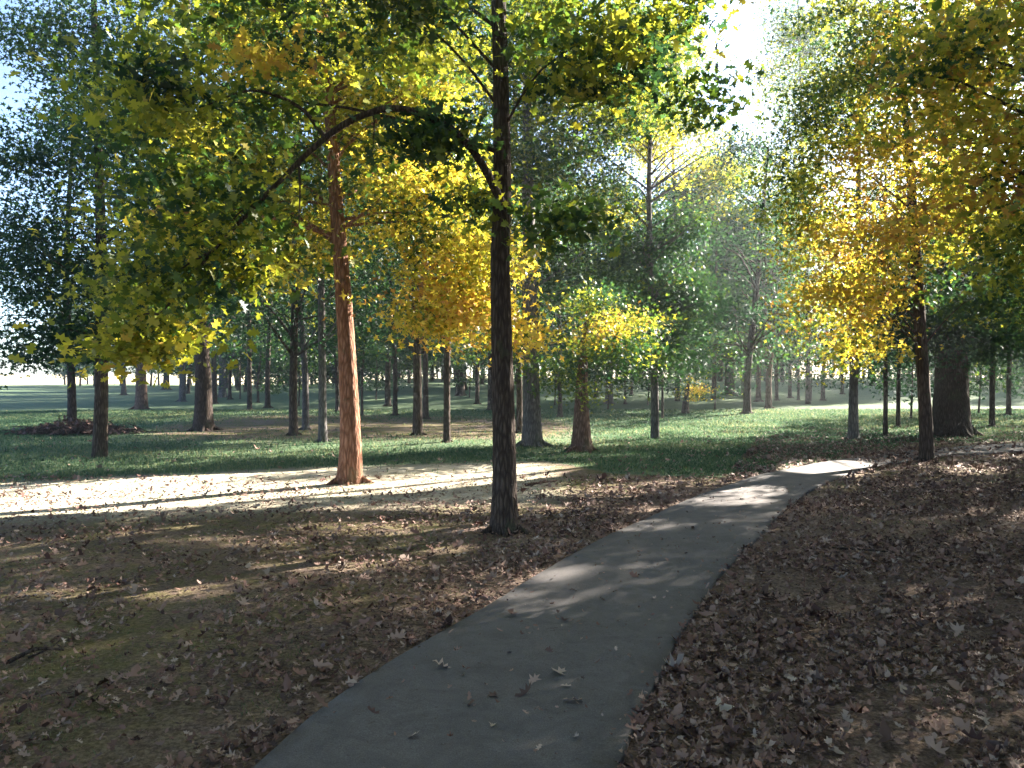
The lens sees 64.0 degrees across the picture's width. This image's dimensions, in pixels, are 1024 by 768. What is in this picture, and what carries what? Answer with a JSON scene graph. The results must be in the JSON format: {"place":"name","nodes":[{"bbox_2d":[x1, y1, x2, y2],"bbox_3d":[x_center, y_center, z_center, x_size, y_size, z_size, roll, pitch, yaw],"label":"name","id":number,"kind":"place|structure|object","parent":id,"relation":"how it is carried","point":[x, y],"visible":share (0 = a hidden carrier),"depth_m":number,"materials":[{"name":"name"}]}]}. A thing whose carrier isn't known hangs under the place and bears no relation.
{"place":"outdoors","nodes":[
{"label":"outdoors","id":0,"kind":"place"},
{"bbox_2d":[0,374,1023,767],"bbox_3d":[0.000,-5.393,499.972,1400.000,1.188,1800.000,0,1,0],"label":"ground","id":1,"kind":"structure","parent":0,"point":[20,392],"depth_m":6.72,"materials":[{"name":"brown soil"}]},
{"bbox_2d":[7,640,63,663],"bbox_3d":[-2.658,1.506,4.606,0.109,0.064,0.307,0,1,30],"label":"stick","id":2,"kind":"object","parent":1,"relation":"on","point":[20,655],"visible":0.99,"depth_m":4.57,"materials":[{"name":"brown wood"}]},
{"bbox_2d":[43,311,76,384],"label":"distant tree","id":3,"kind":"object","parent":1,"relation":"on","point":[64,382],"visible":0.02,"depth_m":112.70,"materials":[{"name":"green plant"}]},
{"bbox_2d":[36,309,94,380],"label":"distant tree","id":4,"kind":"object","parent":1,"relation":"on","point":[76,367],"visible":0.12,"depth_m":97.53,"materials":[{"name":"green plant"}]},
{"bbox_2d":[4,415,156,435],"bbox_3d":[-11.502,1.198,21.547,4.178,0.855,2.756,0,1,0],"label":"brush pile","id":5,"kind":"object","parent":1,"relation":"on","point":[78,427],"visible":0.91,"depth_m":21.13,"materials":[{"name":"brown plant"}]},
{"bbox_2d":[13,145,184,409],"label":"broad tree","id":6,"kind":"object","parent":1,"relation":"on","point":[141,398],"depth_m":34.70,"materials":[{"name":"brown plant"}]},
{"bbox_2d":[0,89,211,423],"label":"slender tree","id":7,"kind":"object","parent":1,"relation":"on","point":[71,404],"visible":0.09,"depth_m":22.65,"materials":[{"name":"green plant"}]},
{"bbox_2d":[0,0,241,457],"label":"shade tree","id":8,"kind":"object","parent":1,"relation":"on","point":[21,159],"visible":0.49,"depth_m":15.39,"materials":[{"name":"green plant"}]},
{"bbox_2d":[92,356,163,394],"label":"slender tree","id":9,"kind":"object","parent":1,"relation":"on","point":[123,389],"visible":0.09,"depth_m":62.85,"materials":[{"name":"brown plant"}]},
{"bbox_2d":[159,363,186,389],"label":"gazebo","id":10,"kind":"object","parent":1,"relation":"on","point":[165,379],"visible":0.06,"depth_m":77.44,"materials":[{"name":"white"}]},
{"bbox_2d":[149,308,217,393],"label":"distant tree","id":11,"kind":"object","parent":1,"relation":"on","point":[189,367],"visible":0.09,"depth_m":57.28,"materials":[{"name":"green plant"}]},
{"bbox_2d":[17,0,356,431],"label":"old tree","id":12,"kind":"object","parent":1,"relation":"on","point":[203,418],"visible":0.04,"depth_m":22.59,"materials":[{"name":"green plant"}]},
{"bbox_2d":[122,194,251,401],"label":"slender tree","id":13,"kind":"object","parent":1,"relation":"on","point":[182,391],"visible":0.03,"depth_m":42.34,"materials":[{"name":"brown plant"}]},
{"bbox_2d":[132,252,273,403],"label":"slender tree","id":14,"kind":"object","parent":1,"relation":"on","point":[214,385],"visible":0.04,"depth_m":40.25,"materials":[{"name":"green plant"}]},
{"bbox_2d":[173,229,263,397],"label":"slender tree","id":15,"kind":"object","parent":1,"relation":"on","point":[222,393],"visible":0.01,"depth_m":46.55,"materials":[{"name":"brown plant"}]},
{"bbox_2d":[190,295,284,399],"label":"slender tree","id":16,"kind":"object","parent":1,"relation":"on","point":[229,385],"visible":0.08,"depth_m":44.24,"materials":[{"name":"green plant"}]},
{"bbox_2d":[194,329,283,398],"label":"understory bush","id":17,"kind":"object","parent":1,"relation":"on","point":[240,371],"visible":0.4,"depth_m":44.31,"materials":[{"name":"green plant"}]},
{"bbox_2d":[208,232,287,390],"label":"distant tree","id":18,"kind":"object","parent":1,"relation":"on","point":[238,386],"visible":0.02,"depth_m":57.31,"materials":[{"name":"green plant"}]},
{"bbox_2d":[186,139,315,409],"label":"slender tree","id":19,"kind":"object","parent":1,"relation":"on","point":[249,379],"visible":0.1,"depth_m":33.76,"materials":[{"name":"green plant"}]},
{"bbox_2d":[187,212,315,391],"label":"distant tree","id":20,"kind":"object","parent":1,"relation":"on","point":[227,362],"visible":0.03,"depth_m":53.74,"materials":[{"name":"green plant"}]},
{"bbox_2d":[117,2,411,435],"bbox_3d":[-5.727,-5.878,20.772,7.817,14.650,7.870,0,1,26],"label":"paired tree","id":21,"kind":"object","parent":1,"relation":"on","point":[293,413],"visible":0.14,"depth_m":21.00,"materials":[{"name":"green plant"}]},
{"bbox_2d":[206,133,332,407],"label":"slender tree","id":22,"kind":"object","parent":1,"relation":"on","point":[267,384],"visible":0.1,"depth_m":35.54,"materials":[{"name":"green plant"}]},
{"bbox_2d":[226,284,316,402],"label":"sapling","id":23,"kind":"object","parent":1,"relation":"on","point":[258,375],"visible":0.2,"depth_m":40.97,"materials":[{"name":"green plant"}]},
{"bbox_2d":[233,321,332,386],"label":"distant bush","id":24,"kind":"object","parent":1,"relation":"on","point":[284,373],"visible":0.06,"depth_m":64.00,"materials":[{"name":"green plant"}]},
{"bbox_2d":[245,333,334,405],"bbox_3d":[-9.757,-0.615,36.936,4.275,3.508,4.602,0,1,0],"label":"understory bush","id":25,"kind":"object","parent":1,"relation":"on","point":[272,385],"visible":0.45,"depth_m":37.14,"materials":[{"name":"green plant"}]},
{"bbox_2d":[171,1,424,429],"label":"paired tree","id":26,"kind":"object","parent":1,"relation":"on","point":[305,400],"visible":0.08,"depth_m":23.08,"materials":[{"name":"green plant"}]},
{"bbox_2d":[28,0,582,485],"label":"young tree","id":27,"kind":"object","parent":1,"relation":"on","point":[450,290],"visible":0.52,"depth_m":11.99,"materials":[{"name":"yellow plant"}]},
{"bbox_2d":[259,116,402,411],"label":"slender tree","id":28,"kind":"object","parent":1,"relation":"on","point":[336,387],"visible":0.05,"depth_m":32.27,"materials":[{"name":"green plant"}]},
{"bbox_2d":[197,1,472,442],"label":"shade tree","id":29,"kind":"object","parent":1,"relation":"on","point":[322,415],"visible":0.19,"depth_m":19.07,"materials":[{"name":"green plant"}]},
{"bbox_2d":[298,322,380,383],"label":"distant bush","id":30,"kind":"object","parent":1,"relation":"on","point":[333,380],"visible":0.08,"depth_m":68.03,"materials":[{"name":"green plant"}]},
{"bbox_2d":[286,199,402,415],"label":"sapling","id":31,"kind":"object","parent":1,"relation":"on","point":[362,375],"visible":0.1,"depth_m":29.90,"materials":[{"name":"green plant"}]},
{"bbox_2d":[287,160,404,389],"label":"distant tree","id":32,"kind":"object","parent":1,"relation":"on","point":[334,303],"depth_m":52.56,"materials":[{"name":"green plant"}]},
{"bbox_2d":[307,339,399,382],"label":"distant bush","id":33,"kind":"object","parent":1,"relation":"on","point":[361,368],"visible":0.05,"depth_m":67.70,"materials":[{"name":"green plant"}]},
{"bbox_2d":[286,169,460,406],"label":"slender tree","id":34,"kind":"object","parent":1,"relation":"on","point":[387,402],"visible":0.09,"depth_m":36.35,"materials":[{"name":"green plant"}]},
{"bbox_2d":[288,158,479,415],"bbox_3d":[-4.520,-5.013,30.433,7.191,12.596,7.423,0,1,0],"label":"slender tree","id":35,"kind":"object","parent":1,"relation":"on","point":[395,402],"visible":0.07,"depth_m":30.28,"materials":[{"name":"green plant"}]},
{"bbox_2d":[356,329,412,399],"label":"understory bush","id":36,"kind":"object","parent":1,"relation":"on","point":[376,384],"visible":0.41,"depth_m":42.03,"materials":[{"name":"green plant"}]},
{"bbox_2d":[7,0,767,537],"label":"oak tree","id":37,"kind":"object","parent":1,"relation":"on","point":[615,70],"visible":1,"depth_m":7.86,"materials":[{"name":"green plant"}]},
{"bbox_2d":[353,232,443,391],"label":"distant tree","id":38,"kind":"object","parent":1,"relation":"on","point":[408,362],"visible":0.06,"depth_m":50.16,"materials":[{"name":"green plant"}]},
{"bbox_2d":[381,345,440,380],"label":"distant bush","id":39,"kind":"object","parent":1,"relation":"on","point":[431,369],"visible":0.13,"depth_m":79.43,"materials":[{"name":"green plant"}]},
{"bbox_2d":[378,274,443,382],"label":"distant tree","id":40,"kind":"object","parent":1,"relation":"on","point":[408,379],"depth_m":62.63,"materials":[{"name":"green plant"}]},
{"bbox_2d":[272,0,568,435],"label":"shade tree","id":41,"kind":"object","parent":1,"relation":"on","point":[417,427],"visible":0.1,"depth_m":20.89,"materials":[{"name":"green plant"}]},
{"bbox_2d":[335,29,522,419],"bbox_3d":[-2.727,-5.459,28.573,7.592,13.624,7.065,0,1,0],"label":"slender tree","id":42,"kind":"object","parent":1,"relation":"on","point":[425,410],"visible":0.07,"depth_m":28.57,"materials":[{"name":"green plant"}]},
{"bbox_2d":[282,1,606,442],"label":"shade tree","id":43,"kind":"object","parent":1,"relation":"on","point":[446,424],"visible":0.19,"depth_m":18.82,"materials":[{"name":"green plant"}]},
{"bbox_2d":[422,342,484,380],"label":"distant tree","id":44,"kind":"object","parent":1,"relation":"on","point":[442,367],"depth_m":73.04,"materials":[{"name":"brown plant"}]},
{"bbox_2d":[429,337,487,396],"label":"understory bush","id":45,"kind":"object","parent":1,"relation":"on","point":[470,378],"visible":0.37,"depth_m":42.42,"materials":[{"name":"green plant"}]},
{"bbox_2d":[397,216,521,395],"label":"broad tree","id":46,"kind":"object","parent":1,"relation":"on","point":[459,391],"visible":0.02,"depth_m":44.63,"materials":[{"name":"brown plant"}]},
{"bbox_2d":[383,80,569,409],"bbox_3d":[-1.168,-5.718,33.340,8.186,13.840,7.680,0,1,0],"label":"slender tree","id":47,"kind":"object","parent":1,"relation":"on","point":[489,403],"visible":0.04,"depth_m":33.64,"materials":[{"name":"green plant"}]},
{"bbox_2d":[420,164,556,403],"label":"slender tree","id":48,"kind":"object","parent":1,"relation":"on","point":[477,398],"visible":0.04,"depth_m":37.42,"materials":[{"name":"green plant"}]},
{"bbox_2d":[0,425,1023,767],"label":"leaf litter","id":49,"kind":"object","parent":1,"relation":"on","point":[766,747],"visible":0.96,"depth_m":5.45,"materials":[{"name":"brown plant"}]},
{"bbox_2d":[472,190,582,387],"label":"distant tree","id":50,"kind":"object","parent":1,"relation":"on","point":[544,304],"visible":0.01,"depth_m":55.19,"materials":[{"name":"green plant"}]},
{"bbox_2d":[379,0,676,432],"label":"slender tree","id":51,"kind":"object","parent":1,"relation":"on","point":[519,408],"visible":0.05,"depth_m":22.25,"materials":[{"name":"green plant"}]},
{"bbox_2d":[513,333,602,404],"bbox_3d":[1.961,-0.711,36.308,4.743,3.564,4.167,0,1,0],"label":"understory bush","id":52,"kind":"object","parent":1,"relation":"on","point":[543,387],"visible":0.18,"depth_m":36.26,"materials":[{"name":"green plant"}]},
{"bbox_2d":[490,194,633,416],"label":"slender tree","id":53,"kind":"object","parent":1,"relation":"on","point":[559,413],"visible":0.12,"depth_m":30.08,"materials":[{"name":"green plant"}]},
{"bbox_2d":[514,159,611,389],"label":"distant tree","id":54,"kind":"object","parent":1,"relation":"on","point":[553,193],"visible":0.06,"depth_m":50.17,"materials":[{"name":"green plant"}]},
{"bbox_2d":[401,0,726,446],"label":"grey tree","id":55,"kind":"object","parent":1,"relation":"on","point":[530,141],"visible":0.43,"depth_m":18.00,"materials":[{"name":"green plant"}]},
{"bbox_2d":[541,185,634,385],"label":"distant tree","id":56,"kind":"object","parent":1,"relation":"on","point":[581,278],"visible":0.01,"depth_m":57.20,"materials":[{"name":"green plant"}]},
{"bbox_2d":[540,221,646,397],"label":"slender tree","id":57,"kind":"object","parent":1,"relation":"on","point":[588,317],"visible":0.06,"depth_m":41.40,"materials":[{"name":"green plant"}]},
{"bbox_2d":[538,153,688,403],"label":"broad tree","id":58,"kind":"object","parent":1,"relation":"on","point":[611,400],"visible":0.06,"depth_m":37.21,"materials":[{"name":"green plant"}]},
{"bbox_2d":[567,329,664,408],"bbox_3d":[4.291,-0.686,34.136,4.177,3.748,4.111,0,1,0],"label":"understory bush","id":59,"kind":"object","parent":1,"relation":"on","point":[598,381],"visible":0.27,"depth_m":33.86,"materials":[{"name":"green plant"}]},
{"bbox_2d":[513,271,719,452],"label":"stout tree","id":60,"kind":"object","parent":1,"relation":"on","point":[581,440],"visible":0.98,"depth_m":16.68,"materials":[{"name":"green plant"}]},
{"bbox_2d":[555,169,691,403],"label":"tree","id":61,"kind":"object","parent":1,"relation":"on","point":[625,401],"visible":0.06,"depth_m":36.84,"materials":[{"name":"green plant"}]},
{"bbox_2d":[605,345,691,404],"bbox_3d":[6.080,-0.920,36.340,4.538,3.976,4.115,0,1,21],"label":"understory bush","id":62,"kind":"object","parent":1,"relation":"on","point":[665,386],"visible":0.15,"depth_m":36.21,"materials":[{"name":"green plant"}]},
{"bbox_2d":[543,0,761,438],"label":"tree","id":63,"kind":"object","parent":1,"relation":"on","point":[660,288],"visible":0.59,"depth_m":20.10,"materials":[{"name":"green plant"}]},
{"bbox_2d":[597,169,731,418],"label":"slender tree","id":64,"kind":"object","parent":1,"relation":"on","point":[705,345],"visible":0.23,"depth_m":28.59,"materials":[{"name":"green plant"}]},
{"bbox_2d":[580,0,773,400],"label":"tall tree","id":65,"kind":"object","parent":1,"relation":"on","point":[702,131],"visible":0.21,"depth_m":38.65,"materials":[{"name":"green plant"}]},
{"bbox_2d":[640,190,722,382],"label":"distant tree","id":66,"kind":"object","parent":1,"relation":"on","point":[681,241],"visible":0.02,"depth_m":53.39,"materials":[{"name":"green plant"}]},
{"bbox_2d":[670,376,714,413],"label":"yellow sapling","id":67,"kind":"object","parent":1,"relation":"on","point":[688,396],"visible":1,"depth_m":31.73,"materials":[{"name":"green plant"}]},
{"bbox_2d":[670,354,723,380],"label":"distant bush","id":68,"kind":"object","parent":1,"relation":"on","point":[699,373],"visible":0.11,"depth_m":67.89,"materials":[{"name":"green plant"}]},
{"bbox_2d":[642,145,760,399],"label":"bright tree","id":69,"kind":"object","parent":1,"relation":"on","point":[717,202],"visible":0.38,"depth_m":39.72,"materials":[{"name":"green plant"}]},
{"bbox_2d":[659,330,773,409],"bbox_3d":[8.284,-0.548,33.868,4.225,3.465,4.564,1,1,40],"label":"understory bush","id":70,"kind":"object","parent":1,"relation":"on","point":[723,374],"visible":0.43,"depth_m":33.80,"materials":[{"name":"green plant"}]},
{"bbox_2d":[671,137,761,381],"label":"distant tree","id":71,"kind":"object","parent":1,"relation":"on","point":[721,372],"visible":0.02,"depth_m":54.15,"materials":[{"name":"green plant"}]},
{"bbox_2d":[664,122,812,395],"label":"broad tree","id":72,"kind":"object","parent":1,"relation":"on","point":[727,385],"visible":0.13,"depth_m":42.67,"materials":[{"name":"green plant"}]},
{"bbox_2d":[665,189,838,397],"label":"hazy tree","id":73,"kind":"object","parent":1,"relation":"on","point":[733,221],"visible":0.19,"depth_m":41.09,"materials":[{"name":"green plant"}]},
{"bbox_2d":[663,121,851,413],"bbox_3d":[9.321,-4.365,31.154,8.468,11.273,7.228,0,1,0],"label":"shade tree","id":74,"kind":"object","parent":1,"relation":"on","point":[750,349],"visible":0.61,"depth_m":31.26,"materials":[{"name":"green plant"}]},
{"bbox_2d":[704,195,826,401],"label":"slender tree","id":75,"kind":"object","parent":1,"relation":"on","point":[758,390],"visible":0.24,"depth_m":39.29,"materials":[{"name":"green plant"}]},
{"bbox_2d":[735,353,796,381],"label":"distant bush","id":76,"kind":"object","parent":1,"relation":"on","point":[763,374],"visible":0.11,"depth_m":66.08,"materials":[{"name":"green plant"}]},
{"bbox_2d":[703,198,846,400],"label":"slender tree","id":77,"kind":"object","parent":1,"relation":"on","point":[776,398],"visible":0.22,"depth_m":40.28,"materials":[{"name":"green plant"}]},
{"bbox_2d":[708,175,845,408],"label":"slender tree","id":78,"kind":"object","parent":1,"relation":"on","point":[769,357],"visible":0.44,"depth_m":34.43,"materials":[{"name":"green plant"}]},
{"bbox_2d":[754,200,823,381],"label":"distant tree","id":79,"kind":"object","parent":1,"relation":"on","point":[783,339],"visible":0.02,"depth_m":56.27,"materials":[{"name":"green plant"}]},
{"bbox_2d":[738,180,848,397],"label":"slender tree","id":80,"kind":"object","parent":1,"relation":"on","point":[789,389],"visible":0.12,"depth_m":41.96,"materials":[{"name":"green plant"}]},
{"bbox_2d":[754,217,836,399],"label":"sapling","id":81,"kind":"object","parent":1,"relation":"on","point":[798,386],"visible":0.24,"depth_m":40.46,"materials":[{"name":"green plant"}]},
{"bbox_2d":[776,731,831,754],"bbox_3d":[1.173,1.514,3.443,0.280,0.044,0.172,0,1,0],"label":"stick","id":82,"kind":"object","parent":1,"relation":"on","point":[777,751],"visible":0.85,"depth_m":3.38,"materials":[{"name":"brown wood"}]},
{"bbox_2d":[698,0,920,403],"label":"tall tree","id":83,"kind":"object","parent":1,"relation":"on","point":[784,86],"visible":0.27,"depth_m":38.07,"materials":[{"name":"green plant"}]},
{"bbox_2d":[772,341,848,400],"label":"understory bush","id":84,"kind":"object","parent":1,"relation":"on","point":[791,378],"visible":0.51,"depth_m":40.13,"materials":[{"name":"green plant"}]},
{"bbox_2d":[775,202,876,400],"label":"slender tree","id":85,"kind":"object","parent":1,"relation":"on","point":[822,398],"visible":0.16,"depth_m":40.62,"materials":[{"name":"green plant"}]},
{"bbox_2d":[811,211,887,393],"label":"slender tree","id":86,"kind":"object","parent":1,"relation":"on","point":[842,389],"visible":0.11,"depth_m":44.83,"materials":[{"name":"green plant"}]},
{"bbox_2d":[747,66,954,440],"bbox_3d":[8.506,-3.204,19.607,5.209,9.347,6.055,0,1,0],"label":"shade tree","id":87,"kind":"object","parent":1,"relation":"on","point":[853,424],"visible":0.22,"depth_m":19.64,"materials":[{"name":"green plant"}]},
{"bbox_2d":[832,543,894,552],"bbox_3d":[3.162,1.472,7.380,0.526,0.045,0.167,0,1,19],"label":"stick","id":88,"kind":"object","parent":1,"relation":"on","point":[841,548],"visible":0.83,"depth_m":7.32,"materials":[{"name":"brown wood"}]},
{"bbox_2d":[704,0,1023,462],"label":"leaning tree","id":89,"kind":"object","parent":1,"relation":"on","point":[827,293],"visible":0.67,"depth_m":14.68,"materials":[{"name":"yellow plant"}]},
{"bbox_2d":[833,180,921,385],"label":"distant tree","id":90,"kind":"object","parent":1,"relation":"on","point":[867,241],"visible":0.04,"depth_m":57.31,"materials":[{"name":"green plant"}]},
{"bbox_2d":[770,85,994,435],"bbox_3d":[9.627,-3.335,20.951,5.455,9.560,5.276,0,1,0],"label":"bushy tree","id":91,"kind":"object","parent":1,"relation":"on","point":[885,400],"visible":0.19,"depth_m":20.73,"materials":[{"name":"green plant"}]},
{"bbox_2d":[793,167,1001,426],"bbox_3d":[11.227,-3.038,24.062,6.101,8.850,6.462,0,1,0],"label":"bushy tree","id":92,"kind":"object","parent":1,"relation":"on","point":[898,418],"visible":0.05,"depth_m":24.01,"materials":[{"name":"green plant"}]},
{"bbox_2d":[786,0,1023,437],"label":"old tree","id":93,"kind":"object","parent":1,"relation":"on","point":[951,411],"visible":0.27,"depth_m":20.44,"materials":[{"name":"green plant"}]},
{"bbox_2d":[848,340,985,418],"bbox_3d":[13.817,-0.567,28.084,4.671,3.739,4.226,0,1,0],"label":"understory bush","id":94,"kind":"object","parent":1,"relation":"on","point":[912,388],"visible":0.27,"depth_m":27.94,"materials":[{"name":"green plant"}]},
{"bbox_2d":[812,0,1023,312],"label":"overhanging tree","id":95,"kind":"object","parent":1,"relation":"on","point":[941,42],"visible":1,"depth_m":8.54,"materials":[{"name":"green plant"}]},
{"bbox_2d":[844,3,1023,427],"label":"slender tree","id":96,"kind":"object","parent":1,"relation":"on","point":[992,400],"visible":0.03,"depth_m":23.80,"materials":[{"name":"green plant"}]},
{"bbox_2d":[931,0,955,10],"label":"shade tree","id":97,"kind":"object","parent":1,"relation":"on","point":[936,5],"visible":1,"depth_m":8.04,"materials":[{"name":"green plant"}]},
{"bbox_2d":[881,0,1023,289],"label":"shade tree","id":98,"kind":"object","parent":1,"relation":"on","point":[1009,121],"visible":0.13,"depth_m":12.80,"materials":[{"name":"green plant"}]},
{"bbox_2d":[921,88,1023,415],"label":"slender tree","id":99,"kind":"object","parent":1,"relation":"on","point":[1008,400],"visible":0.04,"depth_m":29.28,"materials":[{"name":"green plant"}]},
{"bbox_2d":[931,349,1023,412],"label":"understory bush","id":100,"kind":"object","parent":1,"relation":"on","point":[983,382],"visible":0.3,"depth_m":30.50,"materials":[{"name":"green plant"}]},
{"bbox_2d":[973,268,1023,381],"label":"distant tree","id":101,"kind":"object","parent":1,"relation":"on","point":[1017,361],"depth_m":57.65,"materials":[{"name":"green plant"}]},
{"bbox_2d":[0,408,1023,767],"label":"grass","id":102,"kind":"structure","parent":0,"point":[628,428],"depth_m":18.75,"materials":[{"name":"green plant"}]},
{"bbox_2d":[0,0,1023,373],"label":"sky","id":103,"kind":"structure","parent":0,"point":[744,15],"materials":[{"name":"white"}]},
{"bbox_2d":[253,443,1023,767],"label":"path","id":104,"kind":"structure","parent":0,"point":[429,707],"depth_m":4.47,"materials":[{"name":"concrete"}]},
{"bbox_2d":[515,682,530,696],"bbox_3d":[0.052,1.484,3.990,0.095,0.063,0.051,0,1,-22],"label":"fallen leaf","id":105,"kind":"object","parent":104,"relation":"on","point":[525,691],"visible":1,"depth_m":4.00,"materials":[{"name":"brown plant"}]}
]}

